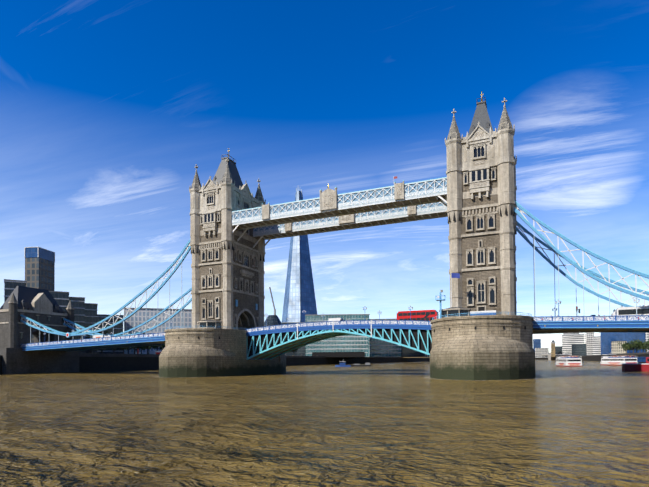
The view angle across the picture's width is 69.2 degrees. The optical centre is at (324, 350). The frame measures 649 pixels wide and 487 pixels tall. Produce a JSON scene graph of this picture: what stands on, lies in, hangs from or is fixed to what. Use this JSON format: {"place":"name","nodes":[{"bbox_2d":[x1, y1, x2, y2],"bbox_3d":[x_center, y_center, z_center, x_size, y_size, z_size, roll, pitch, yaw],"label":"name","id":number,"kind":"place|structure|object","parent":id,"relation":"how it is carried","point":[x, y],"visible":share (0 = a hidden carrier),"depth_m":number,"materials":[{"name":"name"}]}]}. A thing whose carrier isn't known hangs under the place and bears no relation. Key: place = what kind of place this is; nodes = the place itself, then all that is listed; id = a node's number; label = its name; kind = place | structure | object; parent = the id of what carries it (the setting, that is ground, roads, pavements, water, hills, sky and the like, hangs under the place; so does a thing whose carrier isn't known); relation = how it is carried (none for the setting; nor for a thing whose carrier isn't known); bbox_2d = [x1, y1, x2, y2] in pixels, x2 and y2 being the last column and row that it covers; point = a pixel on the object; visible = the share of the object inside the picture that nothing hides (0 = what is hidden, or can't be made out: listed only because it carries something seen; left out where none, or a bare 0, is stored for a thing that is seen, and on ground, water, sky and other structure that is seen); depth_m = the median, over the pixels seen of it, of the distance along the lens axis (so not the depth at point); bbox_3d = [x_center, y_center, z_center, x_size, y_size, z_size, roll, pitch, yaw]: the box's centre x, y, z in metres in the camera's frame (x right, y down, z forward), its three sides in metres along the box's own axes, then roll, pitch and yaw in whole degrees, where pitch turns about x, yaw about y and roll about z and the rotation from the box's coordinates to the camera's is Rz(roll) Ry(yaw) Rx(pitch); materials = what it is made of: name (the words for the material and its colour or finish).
{"place":"outdoors","nodes":[
{"label":"outdoors","id":0,"kind":"place"},
{"bbox_2d":[0,360,648,486],"bbox_3d":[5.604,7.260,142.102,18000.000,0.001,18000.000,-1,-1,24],"label":"water","id":1,"kind":"structure","parent":0,"point":[403,424],"depth_m":30.71,"materials":[{"name":"brown liquid"}]},
{"bbox_2d":[155,326,289,377],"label":"pier","id":2,"kind":"structure","parent":1,"relation":"on","point":[204,352],"depth_m":135.91,"materials":[{"name":"stone"}]},
{"bbox_2d":[197,320,221,327],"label":"control cabin","id":3,"kind":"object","parent":2,"relation":"on","point":[208,324],"depth_m":137.83,"materials":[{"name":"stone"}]},
{"bbox_2d":[189,148,265,329],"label":"tower","id":4,"kind":"structure","parent":2,"relation":"on","point":[228,273],"depth_m":151.32,"materials":[{"name":"stone"}]},
{"bbox_2d":[231,176,447,247],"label":"walkways","id":5,"kind":"structure","parent":4,"relation":"attached to","point":[329,210],"depth_m":138.66,"materials":[{"name":"paint"}]},
{"bbox_2d":[246,320,431,359],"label":"bascule span","id":6,"kind":"object","parent":2,"relation":"attached to","point":[269,342],"visible":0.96,"depth_m":137.03,"materials":[{"name":"blue metal"}]},
{"bbox_2d":[328,318,344,320],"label":"white van","id":7,"kind":"object","parent":6,"relation":"on","point":[335,319],"visible":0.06,"depth_m":140.45,"materials":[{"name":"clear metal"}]},
{"bbox_2d":[397,310,438,320],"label":"red double-decker bus","id":8,"kind":"object","parent":6,"relation":"on","point":[423,315],"visible":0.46,"depth_m":129.96,"materials":[{"name":"paint"}]},
{"bbox_2d":[335,361,350,366],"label":"boat","id":9,"kind":"object","parent":1,"relation":"on","point":[342,363],"visible":0.9,"depth_m":312.48,"materials":[{"name":"blue metal"}]},
{"bbox_2d":[351,363,371,366],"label":"dark barge","id":10,"kind":"object","parent":1,"relation":"on","point":[359,365],"visible":0.65,"depth_m":317.78,"materials":[{"name":"black paint"}]},
{"bbox_2d":[425,312,538,380],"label":"pier","id":11,"kind":"structure","parent":1,"relation":"on","point":[486,347],"depth_m":102.22,"materials":[{"name":"stone"}]},
{"bbox_2d":[435,290,445,317],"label":"lamp post","id":12,"kind":"object","parent":11,"relation":"on","point":[439,296],"visible":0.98,"depth_m":110.38,"materials":[{"name":"blue metal"}]},
{"bbox_2d":[439,307,470,317],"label":"cabin","id":13,"kind":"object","parent":11,"relation":"on","point":[454,311],"depth_m":109.25,"materials":[{"name":"metal"}]},
{"bbox_2d":[451,273,459,306],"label":"flag","id":14,"kind":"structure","parent":11,"relation":"attached to","point":[455,275],"depth_m":114.82,"materials":[{"name":"blue fabric"}]},
{"bbox_2d":[445,91,516,315],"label":"tower","id":15,"kind":"structure","parent":11,"relation":"on","point":[481,180],"depth_m":117.01,"materials":[{"name":"stone"}]},
{"bbox_2d":[556,354,581,366],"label":"tour boat","id":16,"kind":"object","parent":1,"relation":"on","point":[566,360],"visible":0.98,"depth_m":252.78,"materials":[{"name":"red paint"}]},
{"bbox_2d":[600,353,637,364],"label":"tour boat","id":17,"kind":"object","parent":1,"relation":"on","point":[610,359],"visible":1,"depth_m":278.28,"materials":[{"name":"red paint"}]},
{"bbox_2d":[622,357,648,371],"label":"red boat","id":18,"kind":"object","parent":1,"relation":"on","point":[641,367],"visible":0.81,"depth_m":152.54,"materials":[{"name":"red paint"}]},
{"bbox_2d":[634,357,645,362],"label":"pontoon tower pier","id":19,"kind":"structure","parent":1,"relation":"on","point":[641,360],"depth_m":314.34,"materials":[{"name":"blue paint"}]},
{"bbox_2d":[0,352,648,374],"bbox_3d":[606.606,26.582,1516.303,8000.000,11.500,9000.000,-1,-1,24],"label":"bank ground","id":20,"kind":"structure","parent":0,"point":[88,362],"depth_m":254.57,"materials":[{"name":"grey concrete"}]},
{"bbox_2d":[0,286,78,374],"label":"abutment","id":21,"kind":"object","parent":20,"relation":"on","point":[42,306],"visible":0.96,"depth_m":192.84,"materials":[{"name":"stone"}]},
{"bbox_2d":[20,240,191,351],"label":"side span","id":22,"kind":"object","parent":21,"relation":"attached to","point":[140,339],"visible":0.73,"depth_m":173.11,"materials":[{"name":"metal"}]},
{"bbox_2d":[93,335,107,337],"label":"white orange truck","id":23,"kind":"object","parent":22,"relation":"on","point":[97,336],"visible":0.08,"depth_m":179.01,"materials":[{"name":"orange"}]},
{"bbox_2d":[44,299,639,338],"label":"lamp posts","id":24,"kind":"object","parent":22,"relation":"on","point":[379,312],"visible":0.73,"depth_m":132.19,"materials":[{"name":"blue metal"}]},
{"bbox_2d":[269,188,316,321],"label":"skyscraper","id":25,"kind":"structure","parent":20,"relation":"on","point":[299,296],"depth_m":838.03,"materials":[{"name":"blue glass"}]},
{"bbox_2d":[4,247,648,359],"bbox_3d":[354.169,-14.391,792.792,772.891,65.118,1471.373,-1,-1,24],"label":"city buildings","id":26,"kind":"structure","parent":20,"relation":"on","point":[39,267],"depth_m":467.01,"materials":[{"name":"grey glass"}]},
{"bbox_2d":[85,331,648,353],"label":"riverside trees","id":27,"kind":"object","parent":20,"relation":"on","point":[638,344],"visible":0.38,"depth_m":524.44,"materials":[{"name":"green plant"}]},
{"bbox_2d":[0,0,648,357],"label":"sky","id":28,"kind":"structure","parent":0,"point":[109,109],"materials":[{"name":"blue"}]},
{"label":"abutment","id":29,"kind":"object","parent":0,"visible":0},
{"bbox_2d":[514,200,648,333],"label":"side span","id":30,"kind":"object","parent":29,"relation":"attached to","point":[578,324],"visible":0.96,"depth_m":110.52,"materials":[{"name":"metal"}]},
{"bbox_2d":[611,305,648,315],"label":"white coach","id":31,"kind":"object","parent":30,"relation":"on","point":[624,311],"visible":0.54,"depth_m":106.80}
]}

